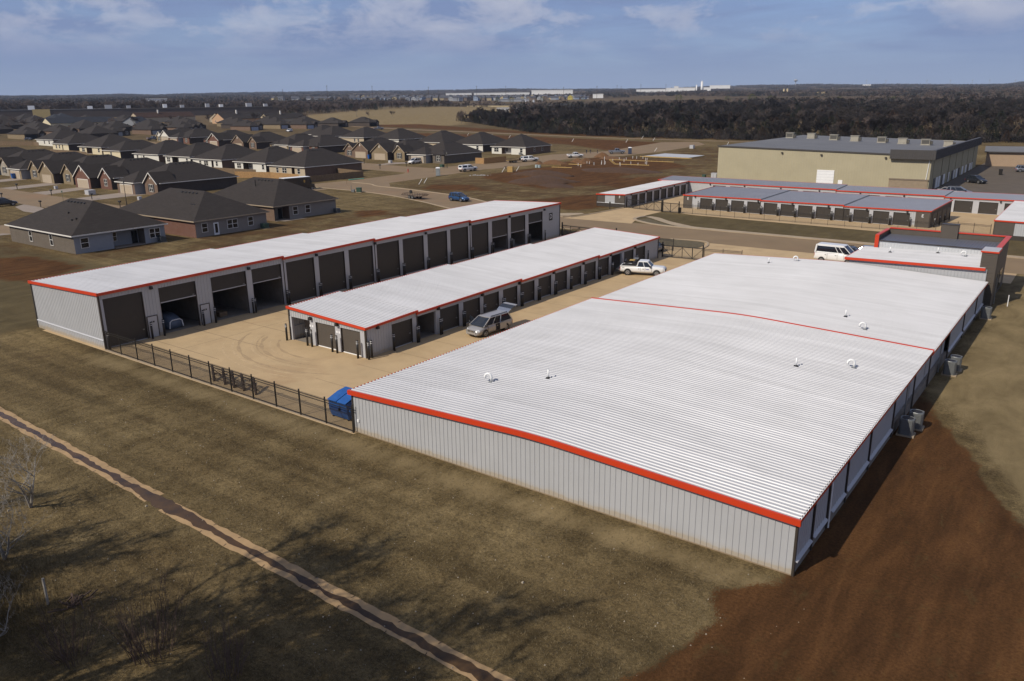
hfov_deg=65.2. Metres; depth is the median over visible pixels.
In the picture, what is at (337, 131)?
house
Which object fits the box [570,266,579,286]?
roll up door
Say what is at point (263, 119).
house
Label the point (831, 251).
passenger van
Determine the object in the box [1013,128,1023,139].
wood edge tree
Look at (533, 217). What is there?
roll up door
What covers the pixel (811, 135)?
roof unit
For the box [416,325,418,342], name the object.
bollard
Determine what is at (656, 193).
roll up door
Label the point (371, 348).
bollard
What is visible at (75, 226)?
house
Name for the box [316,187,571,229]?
kerb
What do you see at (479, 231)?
roll up door
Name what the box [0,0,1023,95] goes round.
sky
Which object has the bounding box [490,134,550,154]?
house
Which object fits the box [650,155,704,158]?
slab edge
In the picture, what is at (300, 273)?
roll up door
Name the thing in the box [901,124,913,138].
wood edge tree
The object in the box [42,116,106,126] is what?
gabled house
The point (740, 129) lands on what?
wood edge tree
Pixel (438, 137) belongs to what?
house
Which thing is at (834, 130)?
wood edge tree
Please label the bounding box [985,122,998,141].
wood edge tree
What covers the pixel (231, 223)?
window
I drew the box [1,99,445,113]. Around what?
treeline
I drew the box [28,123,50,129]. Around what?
house
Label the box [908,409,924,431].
air conditioner
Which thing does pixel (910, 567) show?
ground
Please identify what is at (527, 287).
roll up door
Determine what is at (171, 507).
water
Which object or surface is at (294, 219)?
patio
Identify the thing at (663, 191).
roll up door
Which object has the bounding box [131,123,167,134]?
house
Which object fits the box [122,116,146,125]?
gabled house
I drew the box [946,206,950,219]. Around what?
roll up door
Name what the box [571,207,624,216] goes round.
kerb
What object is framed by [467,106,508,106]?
boundary wall
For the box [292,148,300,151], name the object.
garage door
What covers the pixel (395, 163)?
driveway
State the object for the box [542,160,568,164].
dirt mound
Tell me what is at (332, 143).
house
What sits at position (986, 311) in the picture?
air conditioner
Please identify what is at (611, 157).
dirt mound
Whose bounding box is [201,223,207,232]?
window
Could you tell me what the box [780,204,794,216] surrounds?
roll up door
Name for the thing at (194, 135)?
house
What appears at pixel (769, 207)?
roll up door
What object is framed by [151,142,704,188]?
road
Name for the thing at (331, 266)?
roll up door
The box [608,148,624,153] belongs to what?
pickup truck
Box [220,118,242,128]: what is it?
house
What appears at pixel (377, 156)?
garage door
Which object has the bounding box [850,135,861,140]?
roof unit
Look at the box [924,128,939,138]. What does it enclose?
wood edge tree
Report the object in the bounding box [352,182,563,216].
kerb
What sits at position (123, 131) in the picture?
house
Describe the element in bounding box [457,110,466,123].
field tree
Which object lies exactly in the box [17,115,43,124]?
house
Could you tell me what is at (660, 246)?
parked car
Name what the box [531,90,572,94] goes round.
white warehouse
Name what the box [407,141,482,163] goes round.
house
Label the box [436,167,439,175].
portable toilet
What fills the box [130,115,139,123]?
yard tree
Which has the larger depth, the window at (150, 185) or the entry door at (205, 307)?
the window at (150, 185)
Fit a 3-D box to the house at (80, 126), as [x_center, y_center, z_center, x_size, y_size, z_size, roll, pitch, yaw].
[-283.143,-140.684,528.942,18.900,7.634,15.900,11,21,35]
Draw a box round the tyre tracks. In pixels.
[222,332,330,378]
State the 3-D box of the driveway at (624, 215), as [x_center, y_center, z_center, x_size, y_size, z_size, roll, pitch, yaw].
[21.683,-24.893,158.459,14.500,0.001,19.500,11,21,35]
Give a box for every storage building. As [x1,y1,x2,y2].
[28,200,560,348]
[286,227,659,358]
[347,253,987,576]
[596,180,688,207]
[658,175,1023,214]
[683,186,952,227]
[992,201,1023,240]
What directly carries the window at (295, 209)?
in the house at (280, 200)
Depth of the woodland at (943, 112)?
501.66 m
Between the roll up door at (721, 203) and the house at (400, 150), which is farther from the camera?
the house at (400, 150)
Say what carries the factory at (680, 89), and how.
on the ground at (910, 567)
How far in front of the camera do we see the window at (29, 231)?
131.67 m
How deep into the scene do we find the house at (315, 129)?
428.48 m
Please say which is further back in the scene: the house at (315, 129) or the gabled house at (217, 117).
the gabled house at (217, 117)
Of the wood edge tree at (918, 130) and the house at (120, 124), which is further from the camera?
the house at (120, 124)
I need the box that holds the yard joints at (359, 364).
[142,245,759,410]
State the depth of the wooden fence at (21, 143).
401.23 m
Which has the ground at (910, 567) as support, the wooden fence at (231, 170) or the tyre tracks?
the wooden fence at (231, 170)
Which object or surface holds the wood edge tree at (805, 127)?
on the ground at (910, 567)
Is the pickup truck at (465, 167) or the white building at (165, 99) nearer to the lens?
the pickup truck at (465, 167)
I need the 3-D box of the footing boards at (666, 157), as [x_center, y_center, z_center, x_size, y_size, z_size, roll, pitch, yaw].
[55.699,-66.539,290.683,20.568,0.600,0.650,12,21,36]
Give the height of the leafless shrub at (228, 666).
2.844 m
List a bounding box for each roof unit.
[786,132,795,137]
[806,133,817,138]
[829,134,840,139]
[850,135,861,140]
[877,137,888,142]
[897,138,909,143]
[920,139,932,144]
[943,140,955,146]
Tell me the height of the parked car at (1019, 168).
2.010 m
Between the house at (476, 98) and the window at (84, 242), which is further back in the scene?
the house at (476, 98)
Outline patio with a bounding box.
[283,217,303,220]
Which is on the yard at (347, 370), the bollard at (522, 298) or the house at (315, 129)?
the bollard at (522, 298)
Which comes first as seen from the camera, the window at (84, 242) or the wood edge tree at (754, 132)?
the window at (84, 242)
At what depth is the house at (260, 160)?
262.29 m
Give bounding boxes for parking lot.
[936,163,1023,193]
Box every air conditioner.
[157,236,167,242]
[260,223,268,228]
[333,208,340,212]
[896,415,915,438]
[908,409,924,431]
[941,359,957,376]
[950,354,962,372]
[979,306,991,319]
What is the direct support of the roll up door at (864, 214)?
in the storage building at (864, 206)
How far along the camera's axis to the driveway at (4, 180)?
240.95 m
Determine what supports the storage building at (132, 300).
on the yard at (347, 370)
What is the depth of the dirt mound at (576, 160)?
279.04 m
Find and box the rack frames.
[211,365,257,394]
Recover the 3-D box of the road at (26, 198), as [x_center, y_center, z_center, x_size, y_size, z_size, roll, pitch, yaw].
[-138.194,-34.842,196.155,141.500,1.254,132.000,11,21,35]
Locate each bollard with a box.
[150,322,153,338]
[162,319,165,335]
[202,310,205,325]
[213,307,216,322]
[254,298,256,312]
[285,323,287,340]
[305,328,308,345]
[310,329,312,346]
[330,334,333,351]
[335,335,338,352]
[356,340,358,358]
[367,341,369,359]
[370,340,372,357]
[392,333,395,350]
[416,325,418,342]
[439,318,441,334]
[462,310,464,326]
[522,291,523,305]
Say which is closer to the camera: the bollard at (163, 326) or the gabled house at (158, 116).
the bollard at (163, 326)
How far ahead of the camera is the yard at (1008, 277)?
116.01 m
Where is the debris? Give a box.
[47,589,97,612]
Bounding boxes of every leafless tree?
[0,430,54,507]
[0,484,52,560]
[0,566,26,636]
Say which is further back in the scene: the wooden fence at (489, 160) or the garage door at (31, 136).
the garage door at (31, 136)
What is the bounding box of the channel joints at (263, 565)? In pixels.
[0,408,495,670]
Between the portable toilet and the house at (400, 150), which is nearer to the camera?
the portable toilet
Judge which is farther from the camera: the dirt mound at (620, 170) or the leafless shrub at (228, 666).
the dirt mound at (620, 170)
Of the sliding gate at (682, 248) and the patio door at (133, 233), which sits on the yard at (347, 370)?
the sliding gate at (682, 248)
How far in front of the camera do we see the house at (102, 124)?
511.18 m
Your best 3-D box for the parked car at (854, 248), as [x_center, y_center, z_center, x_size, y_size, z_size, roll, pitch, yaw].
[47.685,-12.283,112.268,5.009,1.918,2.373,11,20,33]
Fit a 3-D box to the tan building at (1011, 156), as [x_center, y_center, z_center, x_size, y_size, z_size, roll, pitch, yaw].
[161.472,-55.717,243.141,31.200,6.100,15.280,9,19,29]
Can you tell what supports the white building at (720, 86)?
on the ground at (910, 567)
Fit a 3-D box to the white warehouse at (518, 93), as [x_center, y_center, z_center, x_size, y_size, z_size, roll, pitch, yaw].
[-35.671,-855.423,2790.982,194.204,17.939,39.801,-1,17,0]
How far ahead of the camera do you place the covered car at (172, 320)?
81.88 m
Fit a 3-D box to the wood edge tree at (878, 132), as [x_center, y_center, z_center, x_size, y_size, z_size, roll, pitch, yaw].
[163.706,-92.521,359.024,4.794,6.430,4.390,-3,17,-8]
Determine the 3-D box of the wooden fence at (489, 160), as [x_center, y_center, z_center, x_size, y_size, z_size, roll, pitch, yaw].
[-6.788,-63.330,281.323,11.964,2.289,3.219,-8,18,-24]
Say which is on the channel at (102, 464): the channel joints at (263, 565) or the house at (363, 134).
the channel joints at (263, 565)
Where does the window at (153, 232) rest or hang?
in the house at (75, 226)
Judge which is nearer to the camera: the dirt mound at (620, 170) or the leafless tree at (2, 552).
the leafless tree at (2, 552)
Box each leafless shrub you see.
[16,594,111,668]
[85,548,198,666]
[188,607,252,680]
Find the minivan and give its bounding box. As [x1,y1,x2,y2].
[466,302,516,336]
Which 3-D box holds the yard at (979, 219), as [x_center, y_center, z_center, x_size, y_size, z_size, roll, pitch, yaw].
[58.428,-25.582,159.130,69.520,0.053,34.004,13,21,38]
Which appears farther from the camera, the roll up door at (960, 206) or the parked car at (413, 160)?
the parked car at (413, 160)
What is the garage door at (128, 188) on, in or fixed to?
in the house at (191, 175)
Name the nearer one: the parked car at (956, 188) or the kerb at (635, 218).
the kerb at (635, 218)
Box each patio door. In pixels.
[131,230,137,242]
[213,222,219,234]
[278,208,282,218]
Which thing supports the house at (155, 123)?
on the ground at (910, 567)
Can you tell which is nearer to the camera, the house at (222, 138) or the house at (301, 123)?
the house at (222, 138)
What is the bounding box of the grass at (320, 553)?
[0,345,772,680]
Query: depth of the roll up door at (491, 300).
85.45 m
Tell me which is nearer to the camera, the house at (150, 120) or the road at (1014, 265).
the road at (1014, 265)
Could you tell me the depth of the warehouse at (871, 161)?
204.66 m
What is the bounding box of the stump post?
[41,578,49,604]
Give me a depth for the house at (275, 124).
562.71 m
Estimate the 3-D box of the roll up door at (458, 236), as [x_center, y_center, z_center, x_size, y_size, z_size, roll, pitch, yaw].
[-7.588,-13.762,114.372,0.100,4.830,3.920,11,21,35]
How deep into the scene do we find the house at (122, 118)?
659.77 m
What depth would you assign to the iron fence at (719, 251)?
111.52 m
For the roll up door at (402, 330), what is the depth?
75.14 m
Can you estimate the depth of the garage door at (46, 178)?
230.79 m
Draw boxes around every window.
[28,230,32,241]
[49,234,53,245]
[80,237,89,248]
[112,232,116,240]
[149,184,152,191]
[149,227,160,237]
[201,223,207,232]
[227,218,237,228]
[247,216,253,225]
[292,206,297,214]
[305,204,310,212]
[994,267,1002,292]
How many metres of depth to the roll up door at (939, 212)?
142.04 m
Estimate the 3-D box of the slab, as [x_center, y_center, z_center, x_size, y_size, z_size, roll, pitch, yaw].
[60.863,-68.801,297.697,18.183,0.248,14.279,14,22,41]
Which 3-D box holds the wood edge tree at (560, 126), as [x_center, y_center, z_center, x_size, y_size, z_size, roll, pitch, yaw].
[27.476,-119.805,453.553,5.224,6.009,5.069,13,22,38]
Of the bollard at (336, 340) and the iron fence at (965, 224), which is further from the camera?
the iron fence at (965, 224)
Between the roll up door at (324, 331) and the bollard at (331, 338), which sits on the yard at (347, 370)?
the bollard at (331, 338)
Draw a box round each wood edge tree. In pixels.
[499,115,506,125]
[508,117,516,129]
[519,121,525,131]
[548,121,556,133]
[557,124,563,133]
[615,122,625,131]
[616,125,624,137]
[647,124,657,137]
[686,126,693,137]
[702,123,713,138]
[705,122,719,138]
[724,127,733,139]
[736,125,747,139]
[750,127,756,140]
[776,122,785,137]
[797,120,811,134]
[830,125,839,133]
[857,128,866,136]
[872,127,880,137]
[884,124,895,137]
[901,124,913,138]
[915,125,924,138]
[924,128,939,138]
[939,125,953,139]
[956,127,966,140]
[964,117,989,137]
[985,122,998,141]
[999,130,1011,142]
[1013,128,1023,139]
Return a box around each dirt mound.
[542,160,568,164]
[571,158,580,162]
[576,158,594,163]
[581,167,662,173]
[594,152,608,157]
[600,156,623,159]
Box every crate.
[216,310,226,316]
[507,166,513,171]
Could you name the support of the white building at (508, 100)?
on the ground at (910, 567)
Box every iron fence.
[102,329,353,432]
[659,238,673,249]
[679,203,936,229]
[704,248,742,255]
[941,220,991,233]
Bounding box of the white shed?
[593,94,602,97]
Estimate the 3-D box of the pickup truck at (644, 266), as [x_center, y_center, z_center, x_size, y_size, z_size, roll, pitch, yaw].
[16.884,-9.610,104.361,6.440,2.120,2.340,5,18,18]
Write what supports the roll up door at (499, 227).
in the storage building at (132, 300)
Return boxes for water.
[0,412,502,680]
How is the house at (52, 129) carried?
on the ground at (910, 567)
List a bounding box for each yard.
[43,230,764,433]
[632,194,998,233]
[754,249,1016,283]
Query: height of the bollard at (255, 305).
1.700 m
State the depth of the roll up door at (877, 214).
142.88 m
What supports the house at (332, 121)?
on the ground at (910, 567)
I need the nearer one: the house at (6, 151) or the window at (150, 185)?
the window at (150, 185)
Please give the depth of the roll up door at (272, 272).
88.75 m
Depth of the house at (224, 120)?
607.40 m
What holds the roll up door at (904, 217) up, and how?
in the storage building at (864, 206)
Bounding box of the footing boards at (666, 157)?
[640,156,691,158]
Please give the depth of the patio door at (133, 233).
132.84 m
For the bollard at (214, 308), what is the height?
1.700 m
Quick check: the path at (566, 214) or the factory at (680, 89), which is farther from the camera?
the factory at (680, 89)
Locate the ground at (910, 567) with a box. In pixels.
[0,85,1023,680]
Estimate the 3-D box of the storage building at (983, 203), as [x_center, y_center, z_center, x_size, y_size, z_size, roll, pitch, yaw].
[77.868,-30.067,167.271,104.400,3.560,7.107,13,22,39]
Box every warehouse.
[446,93,471,94]
[474,92,529,94]
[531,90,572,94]
[717,135,982,188]
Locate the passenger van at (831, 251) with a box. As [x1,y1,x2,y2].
[814,242,854,262]
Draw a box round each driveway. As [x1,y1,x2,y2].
[0,178,24,181]
[4,183,60,189]
[34,187,88,194]
[76,193,144,199]
[378,162,411,164]
[567,208,660,222]
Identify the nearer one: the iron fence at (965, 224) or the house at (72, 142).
the iron fence at (965, 224)
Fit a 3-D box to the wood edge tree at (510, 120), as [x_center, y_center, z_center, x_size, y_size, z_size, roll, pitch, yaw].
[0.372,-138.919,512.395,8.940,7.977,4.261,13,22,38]
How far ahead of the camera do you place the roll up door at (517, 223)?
124.94 m
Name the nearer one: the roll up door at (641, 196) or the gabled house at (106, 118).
the roll up door at (641, 196)
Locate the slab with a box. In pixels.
[647,153,703,157]
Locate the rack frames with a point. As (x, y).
(254, 386)
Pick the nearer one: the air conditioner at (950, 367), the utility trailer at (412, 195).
the air conditioner at (950, 367)
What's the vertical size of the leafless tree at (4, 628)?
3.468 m
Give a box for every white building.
[147,98,166,102]
[498,99,528,101]
[710,85,729,88]
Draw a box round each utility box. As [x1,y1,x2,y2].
[84,189,96,194]
[356,187,361,192]
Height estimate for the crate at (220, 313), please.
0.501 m
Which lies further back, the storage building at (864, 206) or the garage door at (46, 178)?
the garage door at (46, 178)
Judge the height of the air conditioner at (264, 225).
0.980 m
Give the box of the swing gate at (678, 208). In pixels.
[662,200,680,212]
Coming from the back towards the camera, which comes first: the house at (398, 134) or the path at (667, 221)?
the house at (398, 134)
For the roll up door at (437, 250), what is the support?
in the storage building at (132, 300)
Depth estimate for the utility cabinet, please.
220.49 m
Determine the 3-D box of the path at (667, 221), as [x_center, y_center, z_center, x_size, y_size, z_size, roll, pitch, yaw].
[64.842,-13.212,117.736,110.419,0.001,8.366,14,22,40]
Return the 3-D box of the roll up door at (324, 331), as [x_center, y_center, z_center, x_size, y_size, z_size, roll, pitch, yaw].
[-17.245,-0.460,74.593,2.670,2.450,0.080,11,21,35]
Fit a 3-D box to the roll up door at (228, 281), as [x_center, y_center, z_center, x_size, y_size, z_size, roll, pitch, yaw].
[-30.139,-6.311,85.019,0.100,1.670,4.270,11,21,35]
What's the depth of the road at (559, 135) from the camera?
431.67 m
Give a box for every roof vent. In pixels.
[484,373,493,382]
[846,359,856,368]
[859,322,866,329]
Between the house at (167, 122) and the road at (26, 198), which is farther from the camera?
the house at (167, 122)
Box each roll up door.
[102,292,147,346]
[159,281,195,302]
[211,271,245,291]
[251,264,280,283]
[286,257,315,302]
[317,322,335,349]
[318,251,345,294]
[342,328,360,355]
[349,246,373,286]
[376,240,399,279]
[392,319,411,347]
[403,235,423,273]
[427,231,446,267]
[440,304,457,331]
[450,226,467,261]
[463,297,478,323]
[471,222,487,256]
[484,292,497,311]
[492,218,506,237]
[503,286,515,306]
[511,215,523,232]
[521,281,532,303]
[529,211,541,223]
[539,275,549,297]
[555,270,565,291]
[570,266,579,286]
[585,261,594,281]
[599,257,607,276]
[624,249,632,262]
[631,194,636,204]
[635,246,643,261]
[639,193,643,200]
[647,191,651,201]
[654,190,658,200]
[661,188,665,198]
[668,187,671,197]
[674,186,678,195]
[681,185,684,194]
[700,198,711,209]
[716,199,727,210]
[731,200,743,212]
[747,201,759,213]
[764,203,776,214]
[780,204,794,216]
[798,205,811,217]
[816,206,830,219]
[834,208,849,220]
[853,209,868,222]
[873,211,888,224]
[893,212,909,225]
[931,212,936,226]
[937,210,941,223]
[941,208,946,221]
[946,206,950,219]
[954,200,972,212]
[978,202,997,214]
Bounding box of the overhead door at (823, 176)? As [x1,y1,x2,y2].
[816,170,834,183]
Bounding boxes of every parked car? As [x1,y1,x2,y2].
[0,197,17,205]
[408,157,421,163]
[448,191,469,201]
[658,241,663,250]
[849,245,858,250]
[945,185,971,191]
[965,174,987,183]
[1014,165,1023,171]
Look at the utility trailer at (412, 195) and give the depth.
188.39 m
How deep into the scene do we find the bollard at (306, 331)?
75.45 m
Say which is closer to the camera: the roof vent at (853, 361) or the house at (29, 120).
the roof vent at (853, 361)
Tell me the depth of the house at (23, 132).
458.82 m
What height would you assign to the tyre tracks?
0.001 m
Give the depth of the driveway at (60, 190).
211.53 m
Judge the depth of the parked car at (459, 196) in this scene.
182.54 m
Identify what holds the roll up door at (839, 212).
in the storage building at (864, 206)
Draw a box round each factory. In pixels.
[636,89,668,92]
[666,88,694,91]
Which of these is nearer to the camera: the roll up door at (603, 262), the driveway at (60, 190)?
the roll up door at (603, 262)
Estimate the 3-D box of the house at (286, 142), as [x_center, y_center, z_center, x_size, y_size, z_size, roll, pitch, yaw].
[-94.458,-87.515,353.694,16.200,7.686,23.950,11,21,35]
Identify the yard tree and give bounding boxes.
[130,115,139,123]
[250,112,259,119]
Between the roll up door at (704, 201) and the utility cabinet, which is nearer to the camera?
the roll up door at (704, 201)
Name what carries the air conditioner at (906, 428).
on the ground at (910, 567)
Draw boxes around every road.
[0,188,325,233]
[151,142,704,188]
[323,187,1023,274]
[349,126,750,141]
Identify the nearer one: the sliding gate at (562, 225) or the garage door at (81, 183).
the sliding gate at (562, 225)
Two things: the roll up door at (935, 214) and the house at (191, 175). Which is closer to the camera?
the roll up door at (935, 214)
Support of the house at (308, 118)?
on the ground at (910, 567)
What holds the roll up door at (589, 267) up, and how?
in the storage building at (378, 314)
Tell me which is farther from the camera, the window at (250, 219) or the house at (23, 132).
the house at (23, 132)
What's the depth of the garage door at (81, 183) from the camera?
218.05 m
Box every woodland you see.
[0,81,1023,109]
[467,93,1023,142]
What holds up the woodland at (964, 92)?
on the ground at (910, 567)
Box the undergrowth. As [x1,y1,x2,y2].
[462,116,1023,142]
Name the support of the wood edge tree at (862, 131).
on the ground at (910, 567)
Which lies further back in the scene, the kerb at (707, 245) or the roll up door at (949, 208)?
the roll up door at (949, 208)
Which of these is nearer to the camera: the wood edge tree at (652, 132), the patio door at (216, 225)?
the patio door at (216, 225)
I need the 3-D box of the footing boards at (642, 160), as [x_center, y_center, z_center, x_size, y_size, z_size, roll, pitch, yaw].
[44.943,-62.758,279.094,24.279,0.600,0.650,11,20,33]
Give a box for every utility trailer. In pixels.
[401,190,428,198]
[506,158,521,162]
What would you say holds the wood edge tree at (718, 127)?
on the ground at (910, 567)
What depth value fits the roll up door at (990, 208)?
152.74 m
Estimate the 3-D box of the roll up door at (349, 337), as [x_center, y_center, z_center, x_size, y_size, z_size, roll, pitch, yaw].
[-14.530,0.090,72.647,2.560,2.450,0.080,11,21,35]
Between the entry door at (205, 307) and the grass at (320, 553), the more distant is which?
the entry door at (205, 307)
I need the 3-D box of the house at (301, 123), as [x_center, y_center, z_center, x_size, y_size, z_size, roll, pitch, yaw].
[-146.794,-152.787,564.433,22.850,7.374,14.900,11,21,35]
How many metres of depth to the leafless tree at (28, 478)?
44.69 m
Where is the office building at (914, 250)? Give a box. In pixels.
[844,223,1011,306]
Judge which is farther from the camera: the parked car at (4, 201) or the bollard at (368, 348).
the parked car at (4, 201)
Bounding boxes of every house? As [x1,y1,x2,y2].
[0,115,19,121]
[0,118,23,128]
[0,124,13,133]
[0,147,25,156]
[0,149,54,175]
[4,198,167,253]
[6,126,45,138]
[6,151,86,179]
[14,113,31,120]
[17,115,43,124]
[19,121,51,127]
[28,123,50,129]
[35,128,78,145]
[37,154,122,184]
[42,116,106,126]
[42,124,77,134]
[51,133,99,150]
[57,113,72,116]
[68,120,97,126]
[70,122,93,131]
[72,157,165,189]
[77,133,130,154]
[78,125,118,136]
[96,122,108,126]
[101,140,153,158]
[103,117,116,122]
[104,124,130,135]
[108,120,133,130]
[114,161,238,194]
[115,115,130,121]
[119,188,269,237]
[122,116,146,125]
[131,110,195,121]
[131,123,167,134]
[132,121,165,127]
[132,140,187,162]
[133,119,167,125]
[155,127,191,141]
[163,142,218,163]
[164,116,183,124]
[166,121,197,129]
[167,128,215,143]
[169,117,200,124]
[183,119,205,128]
[190,143,256,167]
[204,130,246,146]
[212,110,261,123]
[213,177,338,221]
[216,117,234,125]
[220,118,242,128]
[230,120,263,130]
[231,131,285,148]
[232,146,297,171]
[253,116,272,122]
[260,111,302,120]
[261,117,285,123]
[262,119,289,128]
[267,148,363,176]
[270,133,313,149]
[288,118,317,128]
[290,116,320,122]
[290,134,352,152]
[303,125,330,134]
[311,126,351,137]
[318,117,348,126]
[340,127,384,142]
[343,137,396,158]
[349,117,378,126]
[370,139,432,160]
[378,128,425,141]
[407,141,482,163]
[419,130,465,144]
[456,132,504,151]
[473,96,479,100]
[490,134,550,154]
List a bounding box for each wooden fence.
[0,142,38,145]
[50,149,86,154]
[213,167,255,173]
[235,171,298,178]
[311,168,363,181]
[475,156,505,163]
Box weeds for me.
[0,507,171,680]
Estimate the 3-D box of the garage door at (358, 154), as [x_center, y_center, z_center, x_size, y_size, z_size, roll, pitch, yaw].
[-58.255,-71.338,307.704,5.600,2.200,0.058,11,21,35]
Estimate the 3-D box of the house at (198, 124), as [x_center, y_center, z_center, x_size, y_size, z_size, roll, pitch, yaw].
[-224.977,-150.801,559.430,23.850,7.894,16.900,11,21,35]
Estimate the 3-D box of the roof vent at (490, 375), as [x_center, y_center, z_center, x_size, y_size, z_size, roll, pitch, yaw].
[-1.579,2.545,55.475,0.786,0.668,0.456,4,17,16]
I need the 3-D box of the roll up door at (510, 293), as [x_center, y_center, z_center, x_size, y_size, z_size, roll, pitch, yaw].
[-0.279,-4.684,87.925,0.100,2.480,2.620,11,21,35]
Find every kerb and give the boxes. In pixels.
[105,349,351,432]
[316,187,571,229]
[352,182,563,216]
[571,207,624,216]
[633,216,1023,258]
[670,238,708,247]
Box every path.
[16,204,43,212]
[560,213,582,215]
[647,216,1023,256]
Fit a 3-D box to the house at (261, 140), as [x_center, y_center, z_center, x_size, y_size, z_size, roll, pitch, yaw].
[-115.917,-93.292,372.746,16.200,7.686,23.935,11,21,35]
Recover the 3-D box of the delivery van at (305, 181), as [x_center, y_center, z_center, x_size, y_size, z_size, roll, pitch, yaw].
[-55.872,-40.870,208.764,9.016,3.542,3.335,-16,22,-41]
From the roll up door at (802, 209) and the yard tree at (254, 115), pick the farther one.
the yard tree at (254, 115)
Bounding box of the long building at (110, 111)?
[0,103,281,117]
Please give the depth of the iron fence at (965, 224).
131.02 m
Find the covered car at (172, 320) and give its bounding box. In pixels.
[162,310,183,328]
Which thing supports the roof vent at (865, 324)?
on the storage building at (690, 402)
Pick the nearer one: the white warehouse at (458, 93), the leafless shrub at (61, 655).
the leafless shrub at (61, 655)
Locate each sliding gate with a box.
[561,222,616,235]
[626,197,662,211]
[662,242,703,259]
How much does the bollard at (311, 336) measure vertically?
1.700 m
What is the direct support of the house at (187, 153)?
on the ground at (910, 567)
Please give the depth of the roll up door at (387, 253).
103.60 m
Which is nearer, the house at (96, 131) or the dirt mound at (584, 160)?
the dirt mound at (584, 160)
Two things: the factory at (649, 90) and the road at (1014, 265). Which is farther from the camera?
the factory at (649, 90)
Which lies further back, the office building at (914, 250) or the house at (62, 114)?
the house at (62, 114)
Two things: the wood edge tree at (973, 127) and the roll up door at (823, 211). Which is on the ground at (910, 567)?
the wood edge tree at (973, 127)
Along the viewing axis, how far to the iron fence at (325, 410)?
63.46 m
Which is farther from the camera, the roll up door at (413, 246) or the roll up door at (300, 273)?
the roll up door at (413, 246)
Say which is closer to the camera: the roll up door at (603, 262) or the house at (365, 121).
the roll up door at (603, 262)
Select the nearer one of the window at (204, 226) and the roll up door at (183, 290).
the roll up door at (183, 290)
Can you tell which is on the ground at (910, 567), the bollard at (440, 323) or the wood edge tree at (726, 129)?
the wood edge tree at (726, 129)
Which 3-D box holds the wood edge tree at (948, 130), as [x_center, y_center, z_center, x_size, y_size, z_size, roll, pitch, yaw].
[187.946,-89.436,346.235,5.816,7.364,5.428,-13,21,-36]
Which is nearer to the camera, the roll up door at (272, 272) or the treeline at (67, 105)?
the roll up door at (272, 272)
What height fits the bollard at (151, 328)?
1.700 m
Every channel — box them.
[0,407,163,501]
[158,503,514,680]
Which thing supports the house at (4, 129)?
on the ground at (910, 567)
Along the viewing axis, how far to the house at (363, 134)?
397.04 m
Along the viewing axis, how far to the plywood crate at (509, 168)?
248.61 m
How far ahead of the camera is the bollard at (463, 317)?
81.19 m
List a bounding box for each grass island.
[639,218,667,224]
[659,238,704,247]
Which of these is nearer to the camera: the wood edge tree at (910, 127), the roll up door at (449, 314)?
the roll up door at (449, 314)
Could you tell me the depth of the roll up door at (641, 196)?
174.29 m
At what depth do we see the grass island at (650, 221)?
149.16 m
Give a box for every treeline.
[0,98,198,109]
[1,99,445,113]
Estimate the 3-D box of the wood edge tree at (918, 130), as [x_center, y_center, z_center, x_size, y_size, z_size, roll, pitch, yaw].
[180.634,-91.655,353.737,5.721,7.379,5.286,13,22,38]
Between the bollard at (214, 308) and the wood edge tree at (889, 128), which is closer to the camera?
the bollard at (214, 308)
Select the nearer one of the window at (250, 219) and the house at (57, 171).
the window at (250, 219)
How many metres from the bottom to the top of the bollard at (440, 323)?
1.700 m
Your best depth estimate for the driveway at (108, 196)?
199.22 m
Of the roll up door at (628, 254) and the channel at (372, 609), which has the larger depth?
the roll up door at (628, 254)
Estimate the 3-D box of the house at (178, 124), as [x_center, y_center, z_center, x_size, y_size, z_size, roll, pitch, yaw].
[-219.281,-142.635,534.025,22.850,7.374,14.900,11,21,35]
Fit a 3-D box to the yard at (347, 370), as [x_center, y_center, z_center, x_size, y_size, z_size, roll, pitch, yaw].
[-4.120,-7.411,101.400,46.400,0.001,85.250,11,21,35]
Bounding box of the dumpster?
[327,386,352,418]
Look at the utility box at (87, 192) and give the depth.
202.60 m
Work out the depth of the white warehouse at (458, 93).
2861.37 m
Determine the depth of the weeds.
36.87 m
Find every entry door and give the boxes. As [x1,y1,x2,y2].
[148,315,159,337]
[201,304,210,324]
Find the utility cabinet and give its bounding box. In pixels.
[711,173,716,177]
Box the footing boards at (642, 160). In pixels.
[611,159,668,161]
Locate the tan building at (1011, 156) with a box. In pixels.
[985,146,1023,166]
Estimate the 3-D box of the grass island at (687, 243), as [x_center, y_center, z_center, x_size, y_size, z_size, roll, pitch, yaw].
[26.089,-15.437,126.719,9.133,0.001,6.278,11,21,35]
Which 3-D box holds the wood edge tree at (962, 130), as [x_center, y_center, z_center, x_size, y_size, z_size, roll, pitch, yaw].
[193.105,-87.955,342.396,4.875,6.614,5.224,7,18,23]
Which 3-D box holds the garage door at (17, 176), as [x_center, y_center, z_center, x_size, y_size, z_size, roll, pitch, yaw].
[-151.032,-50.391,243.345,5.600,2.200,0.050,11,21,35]
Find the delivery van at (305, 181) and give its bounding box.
[279,176,315,188]
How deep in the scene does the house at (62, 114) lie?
725.76 m
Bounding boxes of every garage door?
[11,171,19,178]
[26,135,36,138]
[42,175,51,182]
[77,179,88,187]
[120,184,132,193]
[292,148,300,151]
[355,152,365,157]
[374,154,384,159]
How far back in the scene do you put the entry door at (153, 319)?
78.91 m
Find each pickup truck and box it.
[458,164,477,171]
[521,155,538,161]
[566,152,583,157]
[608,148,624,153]
[616,257,666,275]

